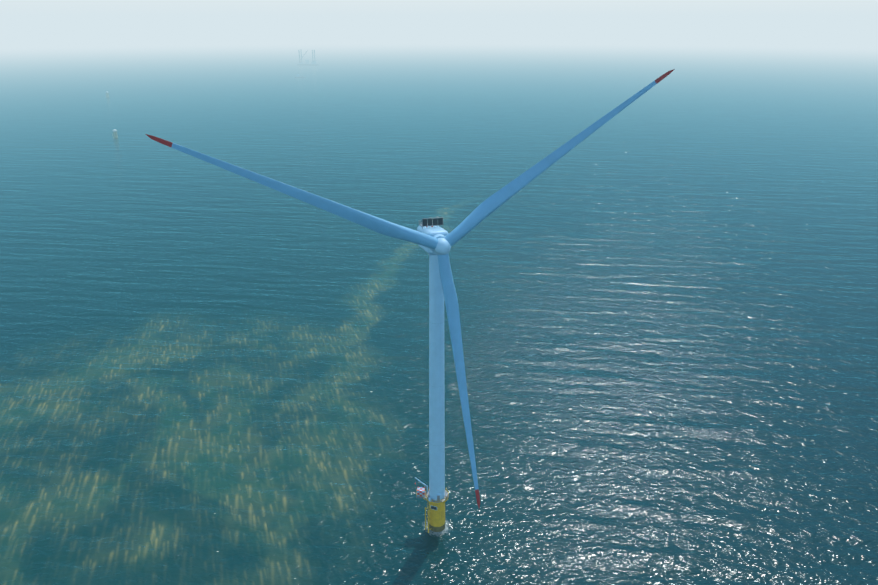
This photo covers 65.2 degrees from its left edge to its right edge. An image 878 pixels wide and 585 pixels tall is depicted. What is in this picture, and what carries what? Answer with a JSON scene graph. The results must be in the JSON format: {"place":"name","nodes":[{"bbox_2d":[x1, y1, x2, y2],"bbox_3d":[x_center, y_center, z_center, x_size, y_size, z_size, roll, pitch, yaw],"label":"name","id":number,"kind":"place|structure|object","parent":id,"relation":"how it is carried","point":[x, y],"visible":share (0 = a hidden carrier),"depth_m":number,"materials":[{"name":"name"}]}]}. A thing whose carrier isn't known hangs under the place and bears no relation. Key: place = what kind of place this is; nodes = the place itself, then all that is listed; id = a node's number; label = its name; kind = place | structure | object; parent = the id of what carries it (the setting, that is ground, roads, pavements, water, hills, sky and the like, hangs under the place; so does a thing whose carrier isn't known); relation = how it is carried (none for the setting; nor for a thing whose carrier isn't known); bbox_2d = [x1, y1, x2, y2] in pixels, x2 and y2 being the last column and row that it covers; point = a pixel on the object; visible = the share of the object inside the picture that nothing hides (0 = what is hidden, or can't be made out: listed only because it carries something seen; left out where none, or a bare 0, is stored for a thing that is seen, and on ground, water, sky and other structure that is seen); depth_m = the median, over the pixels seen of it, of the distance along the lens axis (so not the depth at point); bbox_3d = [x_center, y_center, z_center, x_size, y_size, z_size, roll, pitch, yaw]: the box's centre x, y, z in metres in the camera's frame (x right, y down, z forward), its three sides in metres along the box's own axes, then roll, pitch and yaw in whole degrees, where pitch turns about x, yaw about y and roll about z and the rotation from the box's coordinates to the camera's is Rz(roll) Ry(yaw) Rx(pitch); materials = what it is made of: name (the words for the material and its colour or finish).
{"place":"outdoors","nodes":[
{"label":"outdoors","id":0,"kind":"place"},
{"bbox_2d":[0,18,877,584],"bbox_3d":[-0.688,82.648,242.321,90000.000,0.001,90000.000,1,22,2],"label":"sea","id":1,"kind":"structure","parent":0,"point":[666,292],"depth_m":431.32,"materials":[{"name":"liquid"}]},
{"bbox_2d":[112,129,117,138],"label":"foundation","id":2,"kind":"object","parent":1,"relation":"in","point":[114,131],"visible":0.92,"depth_m":996.98,"materials":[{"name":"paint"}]},
{"bbox_2d":[297,50,318,66],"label":"jack up vessel","id":3,"kind":"object","parent":1,"relation":"in","point":[313,64],"visible":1,"depth_m":2394.20,"materials":[{"name":"metal"}]},
{"bbox_2d":[415,477,448,532],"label":"transition piece","id":4,"kind":"object","parent":1,"relation":"in","point":[436,516],"visible":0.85,"depth_m":237.24,"materials":[{"name":"metal"}]},
{"bbox_2d":[429,255,444,500],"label":"tower","id":5,"kind":"structure","parent":4,"relation":"on","point":[436,403],"depth_m":218.75,"materials":[{"name":"blue metal"}]},
{"bbox_2d":[417,217,448,255],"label":"nacelle","id":6,"kind":"object","parent":5,"relation":"on","point":[433,228],"visible":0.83,"depth_m":204.65,"materials":[{"name":"metal"}]},
{"bbox_2d":[146,69,674,507],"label":"turbine rotor","id":7,"kind":"object","parent":6,"relation":"attached to","point":[481,212],"visible":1,"depth_m":195.50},
{"bbox_2d":[0,0,877,17],"label":"sky","id":8,"kind":"structure","parent":0,"point":[8,8],"materials":[{"name":"white"}]}
]}

